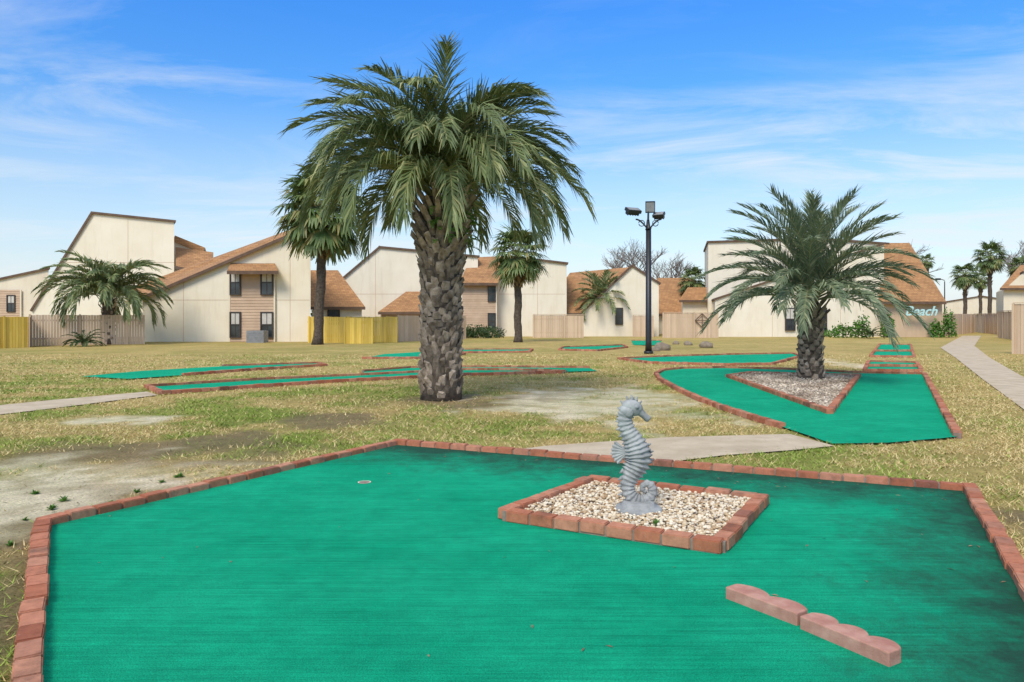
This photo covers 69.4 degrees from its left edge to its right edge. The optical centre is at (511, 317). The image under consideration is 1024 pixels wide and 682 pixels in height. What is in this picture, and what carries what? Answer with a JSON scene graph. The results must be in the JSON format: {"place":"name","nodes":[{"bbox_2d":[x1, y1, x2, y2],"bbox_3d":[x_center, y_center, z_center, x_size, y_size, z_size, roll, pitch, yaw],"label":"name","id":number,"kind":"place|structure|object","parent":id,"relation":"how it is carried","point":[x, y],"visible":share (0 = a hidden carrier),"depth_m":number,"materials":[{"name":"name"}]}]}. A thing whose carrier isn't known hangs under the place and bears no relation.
{"place":"outdoors","nodes":[
{"label":"outdoors","id":0,"kind":"place"},
{"bbox_2d":[0,332,1023,681],"bbox_3d":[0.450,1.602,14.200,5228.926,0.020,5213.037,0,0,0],"label":"ground","id":1,"kind":"structure","parent":0,"point":[130,474],"depth_m":11.87,"materials":[{"name":"plant"}]},
{"bbox_2d":[6,539,15,545],"bbox_3d":[-3.515,1.579,5.165,0.086,0.041,0.071,0,0,42],"label":"weed plant","id":2,"kind":"object","parent":1,"relation":"on","point":[10,543],"visible":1,"depth_m":5.17,"materials":[{"name":"green plant"}]},
{"bbox_2d":[0,316,27,347],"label":"wooden fence","id":3,"kind":"object","parent":1,"relation":"on","point":[13,332],"visible":0.84,"depth_m":38.39,"materials":[{"name":"yellow wood"}]},
{"bbox_2d":[0,267,49,316],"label":"townhouse","id":4,"kind":"structure","parent":1,"relation":"on","point":[17,299],"depth_m":58.00,"materials":[{"name":"beige paint"}]},
{"bbox_2d":[6,295,15,311],"bbox_3d":[-39.212,-1.069,57.837,0.674,1.342,0.125,0,0,0],"label":"window frame","id":5,"kind":"structure","parent":4,"relation":"in","point":[7,303],"depth_m":57.79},
{"bbox_2d":[8,304,13,310],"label":"window glass","id":6,"kind":"structure","parent":4,"relation":"in","point":[10,306],"depth_m":57.83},
{"bbox_2d":[28,316,29,346],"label":"wooden fence","id":7,"kind":"object","parent":1,"relation":"on","point":[28,331],"visible":0.87,"depth_m":39.00,"materials":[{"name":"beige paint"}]},
{"bbox_2d":[46,503,57,509],"bbox_3d":[-3.819,1.573,6.136,0.094,0.055,0.095,0,0,0],"label":"weed plant","id":8,"kind":"object","parent":1,"relation":"on","point":[50,507],"visible":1,"depth_m":6.12,"materials":[{"name":"green plant"}]},
{"bbox_2d":[57,496,69,500],"bbox_3d":[-3.886,1.573,6.415,0.121,0.054,0.075,0,0,17],"label":"weed plant","id":9,"kind":"object","parent":1,"relation":"on","point":[64,498],"visible":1,"depth_m":6.42,"materials":[{"name":"green plant"}]},
{"bbox_2d":[0,392,155,413],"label":"footpath","id":10,"kind":"structure","parent":1,"relation":"on","point":[27,406],"depth_m":13.72,"materials":[{"name":"concrete"}]},
{"bbox_2d":[61,329,105,346],"bbox_3d":[-23.516,1.205,40.510,2.205,1.104,2.078,0,0,-35],"label":"sago palm","id":11,"kind":"object","parent":1,"relation":"on","point":[86,340],"visible":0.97,"depth_m":40.40,"materials":[{"name":"green plant"}]},
{"bbox_2d":[29,314,144,345],"bbox_3d":[-24.321,0.730,42.489,5.797,1.780,0.145,0,0,-31],"label":"wooden fence","id":12,"kind":"object","parent":1,"relation":"on","point":[126,333],"visible":0.71,"depth_m":42.44,"materials":[{"name":"beige paint"}]},
{"bbox_2d":[30,248,173,344],"bbox_3d":[-23.580,-1.203,43.175,6.986,5.752,6.703,0,0,18],"label":"pindo palm tree","id":13,"kind":"object","parent":1,"relation":"on","point":[107,282],"visible":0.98,"depth_m":42.36,"materials":[{"name":"green plant"}]},
{"bbox_2d":[30,211,212,337],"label":"townhouse","id":14,"kind":"structure","parent":1,"relation":"on","point":[117,238],"depth_m":56.00,"materials":[{"name":"beige paint"}]},
{"bbox_2d":[174,472,183,477],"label":"weed plant","id":15,"kind":"object","parent":1,"relation":"on","point":[180,474],"visible":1,"depth_m":7.37,"materials":[{"name":"green plant"}]},
{"bbox_2d":[85,362,327,378],"bbox_3d":[-8.842,1.564,22.306,2.554,0.112,7.358,0,0,35],"label":"green mini golf","id":16,"kind":"object","parent":1,"relation":"on","point":[225,368],"visible":0.98,"depth_m":21.79,"materials":[{"name":"carpet"}]},
{"bbox_2d":[126,231,310,341],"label":"townhouse","id":17,"kind":"structure","parent":1,"relation":"on","point":[235,295],"depth_m":48.00,"materials":[{"name":"beige paint"}]},
{"bbox_2d":[229,274,240,294],"bbox_3d":[-17.905,-2.236,47.807,0.720,1.631,0.125,0,0,0],"label":"window frame","id":18,"kind":"structure","parent":17,"relation":"in","point":[230,282],"depth_m":47.76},
{"bbox_2d":[231,283,238,293],"bbox_3d":[-17.905,-2.236,47.829,0.576,1.487,0.042,0,0,0],"label":"window glass","id":19,"kind":"structure","parent":17,"relation":"in","point":[234,286],"depth_m":47.81,"materials":[{"name":"glass"}]},
{"bbox_2d":[229,312,240,337],"bbox_3d":[-17.905,0.497,47.807,0.720,1.686,0.125,0,0,0],"label":"window frame","id":20,"kind":"structure","parent":17,"relation":"in","point":[230,324],"depth_m":47.76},
{"bbox_2d":[231,325,238,336],"bbox_3d":[-17.905,0.497,47.829,0.576,1.542,0.042,0,0,0],"label":"window glass","id":21,"kind":"structure","parent":17,"relation":"in","point":[234,328],"depth_m":47.81,"materials":[{"name":"glass"}]},
{"bbox_2d":[260,274,273,294],"bbox_3d":[-15.862,-2.236,47.807,0.830,1.631,0.125,0,0,0],"label":"window frame","id":22,"kind":"structure","parent":17,"relation":"in","point":[261,282],"depth_m":47.77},
{"bbox_2d":[262,283,271,293],"bbox_3d":[-15.862,-2.236,47.829,0.686,1.487,0.042,0,0,0],"label":"window glass","id":23,"kind":"structure","parent":17,"relation":"in","point":[269,285],"depth_m":47.81,"materials":[{"name":"glass"}]},
{"bbox_2d":[260,312,273,337],"bbox_3d":[-15.862,0.497,47.807,0.830,1.686,0.125,0,0,0],"label":"window frame","id":24,"kind":"structure","parent":17,"relation":"in","point":[261,324],"depth_m":47.77,"materials":[{"name":"metal"}]},
{"bbox_2d":[262,325,271,336],"bbox_3d":[-15.862,0.497,47.829,0.686,1.542,0.042,0,0,0],"label":"window glass","id":25,"kind":"structure","parent":17,"relation":"in","point":[269,327],"depth_m":47.81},
{"bbox_2d":[246,331,267,342],"bbox_3d":[-16.001,1.225,46.443,1.074,0.750,0.915,0,0,0],"label":"air conditioner","id":26,"kind":"object","parent":1,"relation":"on","point":[256,336],"visible":1,"depth_m":46.00,"materials":[{"name":"grey metal"}]},
{"bbox_2d":[271,156,372,344],"bbox_3d":[-10.893,-3.836,43.213,6.224,11.011,6.299,0,0,0],"label":"fan palm tree","id":27,"kind":"object","parent":1,"relation":"on","point":[327,242],"visible":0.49,"depth_m":41.97,"materials":[{"name":"green plant"}]},
{"bbox_2d":[311,270,364,338],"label":"townhouse","id":28,"kind":"structure","parent":1,"relation":"on","point":[341,299],"depth_m":53.54,"materials":[{"name":"beige paint"}]},
{"bbox_2d":[327,310,339,324],"bbox_3d":[-12.779,-0.061,52.938,0.874,1.241,0.125,0,0,0],"label":"window frame","id":29,"kind":"structure","parent":28,"relation":"in","point":[327,310],"depth_m":52.90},
{"bbox_2d":[329,310,338,323],"bbox_3d":[-12.779,-0.061,52.959,0.730,1.097,0.042,0,0,0],"label":"window glass","id":30,"kind":"structure","parent":28,"relation":"in","point":[336,312],"depth_m":52.94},
{"bbox_2d":[308,316,397,342],"bbox_3d":[-9.944,0.780,46.250,5.520,1.680,0.145,0,0,-5],"label":"wooden fence","id":31,"kind":"object","parent":1,"relation":"on","point":[384,329],"visible":0.57,"depth_m":46.25,"materials":[{"name":"yellow wood"}]},
{"bbox_2d":[144,368,563,394],"bbox_3d":[-3.393,1.564,19.220,11.003,0.112,2.516,0,0,-34],"label":"green mini golf","id":32,"kind":"object","parent":1,"relation":"on","point":[202,386],"visible":0.89,"depth_m":18.19,"materials":[{"name":"carpet"}]},
{"bbox_2d":[344,317,373,343],"bbox_3d":[-9.242,0.815,44.600,1.771,1.610,0.145,0,0,-7],"label":"wooden fence","id":33,"kind":"object","parent":1,"relation":"on","point":[350,336],"visible":0.96,"depth_m":44.58,"materials":[{"name":"yellow wood"}]},
{"bbox_2d":[343,246,479,335],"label":"townhouse","id":34,"kind":"structure","parent":1,"relation":"on","point":[382,281],"depth_m":62.00,"materials":[{"name":"beige paint"}]},
{"bbox_2d":[362,352,465,358],"bbox_3d":[-3.849,1.564,31.004,3.787,0.113,5.582,0,0,0],"label":"green mini golf","id":35,"kind":"object","parent":1,"relation":"on","point":[413,355],"visible":0.44,"depth_m":29.53,"materials":[{"name":"carpet"}]},
{"bbox_2d":[397,315,465,341],"bbox_3d":[-5.433,0.740,50.997,0.145,1.760,7.300,0,0,34],"label":"wooden fence","id":36,"kind":"object","parent":1,"relation":"on","point":[408,328],"visible":0.31,"depth_m":48.93,"materials":[{"name":"beige paint"}]},
{"bbox_2d":[278,31,597,401],"bbox_3d":[-1.336,-1.614,14.222,5.948,6.550,6.023,0,0,0],"label":"pindo palm tree","id":37,"kind":"object","parent":1,"relation":"on","point":[450,164],"visible":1,"depth_m":13.70,"materials":[{"name":"green plant"}]},
{"bbox_2d":[362,365,595,372],"bbox_3d":[-0.953,1.564,22.088,6.944,0.112,2.654,0,0,-12],"label":"green mini golf","id":38,"kind":"object","parent":1,"relation":"on","point":[566,369],"visible":0.71,"depth_m":22.63,"materials":[{"name":"carpet"}]},
{"bbox_2d":[466,324,504,337],"bbox_3d":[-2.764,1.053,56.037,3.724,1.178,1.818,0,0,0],"label":"hedge","id":39,"kind":"object","parent":1,"relation":"on","point":[481,330],"visible":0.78,"depth_m":55.89,"materials":[{"name":"green plant"}]},
{"bbox_2d":[462,348,533,352],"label":"green mini golf","id":40,"kind":"object","parent":1,"relation":"on","point":[499,350],"visible":0.64,"depth_m":34.83,"materials":[{"name":"carpet"}]},
{"bbox_2d":[1,415,1022,659],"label":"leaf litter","id":41,"kind":"object","parent":1,"relation":"on","point":[479,451],"visible":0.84,"depth_m":8.32,"materials":[{"name":"plant"}]},
{"bbox_2d":[461,256,567,336],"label":"townhouse","id":42,"kind":"structure","parent":1,"relation":"on","point":[485,300],"depth_m":61.00,"materials":[{"name":"beige"}]},
{"bbox_2d":[488,286,495,301],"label":"window frame","id":43,"kind":"structure","parent":42,"relation":"in","point":[488,286],"depth_m":59.82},
{"bbox_2d":[489,287,494,300],"bbox_3d":[-1.642,-1.867,59.889,0.515,1.102,0.042,0,0,0],"label":"window glass","id":44,"kind":"structure","parent":42,"relation":"in","point":[491,289],"depth_m":59.87,"materials":[{"name":"glass"}]},
{"bbox_2d":[488,313,495,329],"bbox_3d":[-1.642,0.346,59.867,0.659,1.385,0.125,0,0,0],"label":"window frame","id":45,"kind":"structure","parent":42,"relation":"in","point":[488,313],"depth_m":59.82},
{"bbox_2d":[489,314,494,328],"bbox_3d":[-1.642,0.346,59.889,0.515,1.241,0.042,0,0,0],"label":"window glass","id":46,"kind":"structure","parent":42,"relation":"in","point":[491,316],"depth_m":59.87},
{"bbox_2d":[11,438,1023,681],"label":"green mini golf","id":47,"kind":"object","parent":1,"relation":"on","point":[359,564],"visible":0.98,"depth_m":4.38,"materials":[{"name":"carpet"}]},
{"bbox_2d":[498,475,768,553],"bbox_3d":[1.019,1.537,5.967,1.772,0.122,1.554,0,0,29],"label":"statue planter","id":48,"kind":"object","parent":47,"relation":"on","point":[714,520],"visible":0.81,"depth_m":5.66,"materials":[{"name":"gravel"}]},
{"bbox_2d":[611,395,662,518],"bbox_3d":[0.999,1.102,5.846,0.379,0.976,0.379,0,0,41],"label":"seahorse statue","id":49,"kind":"object","parent":48,"relation":"on","point":[635,451],"visible":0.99,"depth_m":5.80,"materials":[{"name":"stone"}]},
{"bbox_2d":[652,518,659,525],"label":"weed plant","id":50,"kind":"object","parent":48,"relation":"on","point":[655,521],"visible":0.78,"depth_m":5.41,"materials":[{"name":"green plant"}]},
{"bbox_2d":[726,584,806,625],"bbox_3d":[1.379,1.542,3.990,0.138,0.065,0.452,0,0,-35],"label":"scalloped edging block","id":51,"kind":"object","parent":47,"relation":"on","point":[780,608],"depth_m":3.94,"materials":[{"name":"pink concrete"}]},
{"bbox_2d":[800,613,900,666],"bbox_3d":[1.634,1.542,3.564,0.138,0.065,0.478,0,0,-30],"label":"scalloped edging block","id":52,"kind":"object","parent":47,"relation":"on","point":[881,650],"depth_m":3.51,"materials":[{"name":"pink concrete"}]},
{"bbox_2d":[486,224,548,341],"bbox_3d":[0.431,-2.212,47.094,4.289,7.732,4.376,0,0,0],"label":"fan palm tree","id":53,"kind":"object","parent":1,"relation":"on","point":[517,270],"visible":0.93,"depth_m":46.53,"materials":[{"name":"green plant"}]},
{"bbox_2d":[533,314,583,337],"bbox_3d":[3.562,0.693,56.998,3.933,1.855,0.155,0,0,0],"label":"wooden fence","id":54,"kind":"object","parent":1,"relation":"on","point":[550,325],"visible":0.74,"depth_m":56.98,"materials":[{"name":"beige paint"}]},
{"bbox_2d":[558,344,627,350],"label":"green mini golf","id":55,"kind":"object","parent":1,"relation":"on","point":[592,347],"visible":0.98,"depth_m":37.62,"materials":[{"name":"carpet"}]},
{"bbox_2d":[571,269,630,320],"bbox_3d":[7.541,-1.188,62.104,4.810,5.696,5.323,0,0,-35],"label":"pindo palm tree","id":56,"kind":"object","parent":1,"relation":"on","point":[600,288],"visible":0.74,"depth_m":61.34,"materials":[{"name":"green plant"}]},
{"bbox_2d":[567,264,660,335],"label":"townhouse","id":57,"kind":"structure","parent":1,"relation":"on","point":[630,282],"depth_m":61.20,"materials":[{"name":"beige paint"}]},
{"bbox_2d":[615,308,622,324],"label":"window frame","id":58,"kind":"structure","parent":57,"relation":"in","point":[615,308],"depth_m":61.08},
{"bbox_2d":[616,309,621,323],"bbox_3d":[8.862,-0.071,61.159,0.490,1.267,0.042,0,0,0],"label":"window glass","id":59,"kind":"structure","parent":57,"relation":"in","point":[618,311],"depth_m":61.14,"materials":[{"name":"glass"}]},
{"bbox_2d":[601,236,656,270],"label":"bare tree","id":60,"kind":"object","parent":1,"relation":"on","point":[613,266],"visible":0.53,"depth_m":120.59,"materials":[{"name":"plant"}]},
{"bbox_2d":[633,315,653,336],"bbox_3d":[10.645,0.718,59.998,1.713,1.805,0.155,0,0,0],"label":"wooden fence","id":61,"kind":"object","parent":1,"relation":"on","point":[639,326],"visible":0.59,"depth_m":59.98,"materials":[{"name":"beige paint"}]},
{"bbox_2d":[624,201,664,353],"bbox_3d":[5.800,-1.731,32.223,1.791,6.661,0.625,0,0,0],"label":"floodlight pole","id":62,"kind":"object","parent":1,"relation":"on","point":[649,207],"visible":1,"depth_m":32.12,"materials":[{"name":"metal"}]},
{"bbox_2d":[631,340,661,344],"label":"green mini golf","id":63,"kind":"object","parent":1,"relation":"on","point":[640,342],"visible":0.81,"depth_m":45.81,"materials":[{"name":"carpet"}]},
{"bbox_2d":[608,242,689,277],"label":"bare tree","id":64,"kind":"object","parent":1,"relation":"on","point":[657,256],"visible":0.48,"depth_m":124.44,"materials":[{"name":"wood"}]},
{"bbox_2d":[652,346,659,350],"bbox_3d":[6.699,1.528,34.644,0.507,0.310,0.363,0,0,0],"label":"boulder","id":65,"kind":"object","parent":1,"relation":"on","point":[655,348],"visible":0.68,"depth_m":34.51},
{"bbox_2d":[654,342,670,350],"bbox_3d":[7.228,1.470,35.532,0.771,0.518,0.519,0,0,0],"label":"boulder","id":66,"kind":"object","parent":1,"relation":"on","point":[662,346],"visible":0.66,"depth_m":35.33,"materials":[{"name":"stone"}]},
{"bbox_2d":[644,250,693,278],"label":"bare tree","id":67,"kind":"object","parent":1,"relation":"on","point":[678,271],"visible":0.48,"depth_m":124.11,"materials":[{"name":"plant"}]},
{"bbox_2d":[525,434,833,460],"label":"footpath","id":68,"kind":"structure","parent":1,"relation":"on","point":[678,448],"depth_m":9.13,"materials":[{"name":"concrete"}]},
{"bbox_2d":[657,278,706,334],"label":"townhouse","id":69,"kind":"structure","parent":1,"relation":"on","point":[672,298],"depth_m":70.00,"materials":[{"name":"beige paint"}]},
{"bbox_2d":[684,341,692,344],"bbox_3d":[10.010,1.526,41.997,0.502,0.358,0.409,0,0,0],"label":"boulder","id":70,"kind":"object","parent":1,"relation":"on","point":[688,343],"visible":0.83,"depth_m":41.85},
{"bbox_2d":[662,312,718,337],"bbox_3d":[13.764,0.618,56.998,4.328,2.005,0.155,0,0,0],"label":"wooden fence","id":71,"kind":"object","parent":1,"relation":"on","point":[689,326],"visible":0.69,"depth_m":56.99,"materials":[{"name":"beige paint"}]},
{"bbox_2d":[695,313,707,327],"bbox_3d":[14.626,0.263,56.850,1.124,1.124,0.065,0,0,0],"label":"diamond fence ornament","id":72,"kind":"object","parent":71,"relation":"attached to","point":[702,320],"visible":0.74,"depth_m":56.82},
{"bbox_2d":[678,266,704,293],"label":"fan palm tree","id":73,"kind":"object","parent":1,"relation":"on","point":[695,271],"visible":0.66,"depth_m":71.59,"materials":[{"name":"green plant"}]},
{"bbox_2d":[699,341,712,347],"bbox_3d":[10.116,1.482,38.509,0.704,0.454,0.504,0,0,31],"label":"boulder","id":74,"kind":"object","parent":1,"relation":"on","point":[705,344],"visible":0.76,"depth_m":38.32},
{"bbox_2d":[617,352,797,365],"bbox_3d":[8.815,1.563,27.772,9.570,0.113,5.519,0,0,-25],"label":"green mini golf","id":75,"kind":"object","parent":1,"relation":"on","point":[740,359],"visible":0.85,"depth_m":27.44,"materials":[{"name":"carpet"}]},
{"bbox_2d":[654,366,961,442],"bbox_3d":[5.352,1.564,16.105,6.895,0.112,13.511,0,0,27],"label":"green mini golf","id":76,"kind":"object","parent":1,"relation":"on","point":[884,406],"visible":0.94,"depth_m":13.01,"materials":[{"name":"carpet"}]},
{"bbox_2d":[725,371,860,413],"bbox_3d":[5.834,1.541,16.489,3.142,0.118,8.548,0,0,28],"label":"brick planter","id":77,"kind":"object","parent":76,"relation":"on","point":[828,393],"visible":0.96,"depth_m":16.27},
{"bbox_2d":[692,183,939,379],"bbox_3d":[7.347,-0.887,18.538,5.631,5.127,5.434,0,0,0],"label":"pindo palm tree","id":78,"kind":"object","parent":77,"relation":"on","point":[813,233],"visible":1,"depth_m":17.93,"materials":[{"name":"green plant"}]},
{"bbox_2d":[703,238,946,336],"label":"townhouse","id":79,"kind":"structure","parent":1,"relation":"on","point":[754,318],"depth_m":60.00,"materials":[{"name":"beige paint"}]},
{"bbox_2d":[786,320,793,329],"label":"window glass","id":80,"kind":"structure","parent":79,"relation":"in","point":[787,321],"depth_m":59.89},
{"bbox_2d":[785,308,795,330],"bbox_3d":[22.549,0.173,59.887,0.832,1.869,0.125,0,0,0],"label":"window frame","id":81,"kind":"structure","parent":79,"relation":"in","point":[790,319],"depth_m":59.84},
{"bbox_2d":[906,306,937,315],"bbox_3d":[32.242,-0.488,58.200,2.539,0.756,0.060,0,0,0],"label":"building sign","id":82,"kind":"object","parent":79,"relation":"attached to","point":[923,310],"visible":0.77,"depth_m":58.17,"materials":[{"name":"white paint"}]},
{"bbox_2d":[824,329,830,336],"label":"shrub","id":83,"kind":"object","parent":1,"relation":"on","point":[826,334],"visible":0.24,"depth_m":59.66,"materials":[{"name":"green plant"}]},
{"bbox_2d":[826,321,857,337],"bbox_3d":[25.540,0.960,57.057,2.521,1.390,1.535,0,0,0],"label":"shrub","id":84,"kind":"object","parent":1,"relation":"on","point":[843,330],"visible":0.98,"depth_m":56.82,"materials":[{"name":"green plant"}]},
{"bbox_2d":[852,314,870,337],"bbox_3d":[26.765,0.579,56.455,1.440,2.162,1.503,0,0,-41],"label":"shrub","id":85,"kind":"object","parent":1,"relation":"on","point":[862,324],"visible":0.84,"depth_m":56.37,"materials":[{"name":"green plant"}]},
{"bbox_2d":[854,325,884,338],"bbox_3d":[26.812,1.134,55.077,2.192,1.090,2.323,0,0,-18],"label":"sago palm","id":86,"kind":"object","parent":1,"relation":"on","point":[871,333],"visible":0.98,"depth_m":54.89,"materials":[{"name":"green plant"}]},
{"bbox_2d":[879,312,894,337],"bbox_3d":[29.523,0.652,57.976,1.199,2.080,1.490,0,0,0],"label":"shrub","id":87,"kind":"object","parent":1,"relation":"on","point":[883,333],"visible":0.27,"depth_m":57.86,"materials":[{"name":"green plant"}]},
{"bbox_2d":[869,343,915,357],"bbox_3d":[18.459,1.564,35.742,1.689,0.113,15.076,0,0,28],"label":"green mini golf","id":88,"kind":"object","parent":1,"relation":"on","point":[883,346],"visible":0.91,"depth_m":32.86,"materials":[{"name":"carpet"}]},
{"bbox_2d":[874,349,910,351],"bbox_3d":[17.430,1.534,33.794,1.745,0.112,0.126,0,0,0],"label":"brick barrier","id":89,"kind":"object","parent":88,"relation":"on","point":[882,350],"visible":0.88,"depth_m":33.75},
{"bbox_2d":[862,360,923,371],"bbox_3d":[12.131,1.564,23.555,1.614,0.112,5.160,0,0,27],"label":"green mini golf","id":90,"kind":"object","parent":1,"relation":"on","point":[918,368],"visible":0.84,"depth_m":23.08,"materials":[{"name":"carpet"}]},
{"bbox_2d":[865,364,919,366],"bbox_3d":[12.066,1.534,23.387,1.641,0.111,0.132,0,0,7],"label":"brick barrier","id":91,"kind":"object","parent":90,"relation":"on","point":[892,365],"visible":0.93,"depth_m":23.34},
{"bbox_2d":[911,240,942,272],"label":"bare tree","id":92,"kind":"object","parent":1,"relation":"on","point":[925,260],"visible":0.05,"depth_m":95.07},
{"bbox_2d":[921,253,935,272],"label":"fan palm tree","id":93,"kind":"object","parent":1,"relation":"on","point":[927,265],"visible":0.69,"depth_m":89.68,"materials":[{"name":"green plant"}]},
{"bbox_2d":[928,318,943,337],"bbox_3d":[33.292,0.881,57.970,0.922,1.608,1.469,0,0,0],"label":"shrub","id":94,"kind":"object","parent":1,"relation":"on","point":[939,329],"visible":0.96,"depth_m":57.77,"materials":[{"name":"green plant"}]},
{"bbox_2d":[935,278,944,311],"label":"street lamp","id":95,"kind":"object","parent":1,"relation":"on","point":[944,289],"visible":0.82,"depth_m":99.95,"materials":[{"name":"black paint"}]},
{"bbox_2d":[941,307,957,337],"bbox_3d":[34.348,0.400,58.051,1.118,2.489,1.506,0,0,-16],"label":"shrub","id":96,"kind":"object","parent":1,"relation":"on","point":[948,326],"visible":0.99,"depth_m":57.87,"materials":[{"name":"green plant"}]},
{"bbox_2d":[942,313,974,335],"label":"wooden fence","id":97,"kind":"object","parent":1,"relation":"on","point":[965,323],"visible":0.63,"depth_m":70.36,"materials":[{"name":"beige paint"}]},
{"bbox_2d":[948,262,980,313],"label":"fan palm tree","id":98,"kind":"object","parent":1,"relation":"on","point":[964,282],"visible":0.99,"depth_m":79.60,"materials":[{"name":"green plant"}]},
{"bbox_2d":[942,296,995,313],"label":"townhouse","id":99,"kind":"structure","parent":1,"relation":"on","point":[955,306],"depth_m":105.00,"materials":[{"name":"beige paint"}]},
{"bbox_2d":[970,273,987,312],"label":"fan palm tree","id":100,"kind":"object","parent":1,"relation":"on","point":[983,286],"visible":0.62,"depth_m":94.81,"materials":[{"name":"green plant"}]},
{"bbox_2d":[940,336,1023,408],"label":"footpath","id":101,"kind":"structure","parent":1,"relation":"on","point":[1003,379],"depth_m":22.80,"materials":[{"name":"concrete"}]},
{"bbox_2d":[975,313,996,333],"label":"wooden fence","id":102,"kind":"object","parent":1,"relation":"on","point":[985,322],"visible":0.6,"depth_m":72.99,"materials":[{"name":"beige paint"}]},
{"bbox_2d":[971,237,1009,312],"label":"fan palm tree","id":103,"kind":"object","parent":1,"relation":"on","point":[990,265],"visible":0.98,"depth_m":84.70,"materials":[{"name":"green plant"}]},
{"bbox_2d":[997,310,1011,339],"bbox_3d":[33.877,0.568,49.024,0.155,2.105,20.005,0,0,26],"label":"wooden fence","id":104,"kind":"object","parent":1,"relation":"on","point":[1004,324],"visible":0.48,"depth_m":55.35,"materials":[{"name":"beige paint"}]},
{"bbox_2d":[993,241,1023,273],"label":"bare tree","id":105,"kind":"object","parent":1,"relation":"on","point":[1022,243],"visible":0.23,"depth_m":125.61,"materials":[{"name":"plant"}]},
{"bbox_2d":[996,265,1023,313],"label":"townhouse","id":106,"kind":"structure","parent":1,"relation":"on","point":[1009,292],"depth_m":72.00,"materials":[{"name":"beige paint"}]},
{"bbox_2d":[1003,248,1023,269],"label":"bare tree","id":107,"kind":"object","parent":1,"relation":"on","point":[1011,257],"visible":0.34,"depth_m":112.29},
{"bbox_2d":[1006,254,1023,277],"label":"fan palm tree","id":108,"kind":"object","parent":1,"relation":"on","point":[1018,261],"visible":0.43,"depth_m":88.16,"materials":[{"name":"green plant"}]},
{"bbox_2d":[1012,302,1023,353],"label":"wooden fence","id":109,"kind":"object","parent":1,"relation":"on","point":[1017,328],"visible":0.8,"depth_m":31.83,"materials":[{"name":"beige paint"}]},
{"bbox_2d":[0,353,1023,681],"bbox_3d":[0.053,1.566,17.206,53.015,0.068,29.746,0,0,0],"label":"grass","id":110,"kind":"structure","parent":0,"point":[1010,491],"depth_m":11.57,"materials":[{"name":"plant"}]},
{"bbox_2d":[0,0,1023,312],"label":"sky","id":111,"kind":"structure","parent":0,"point":[177,110],"materials":[{"name":"blue"}]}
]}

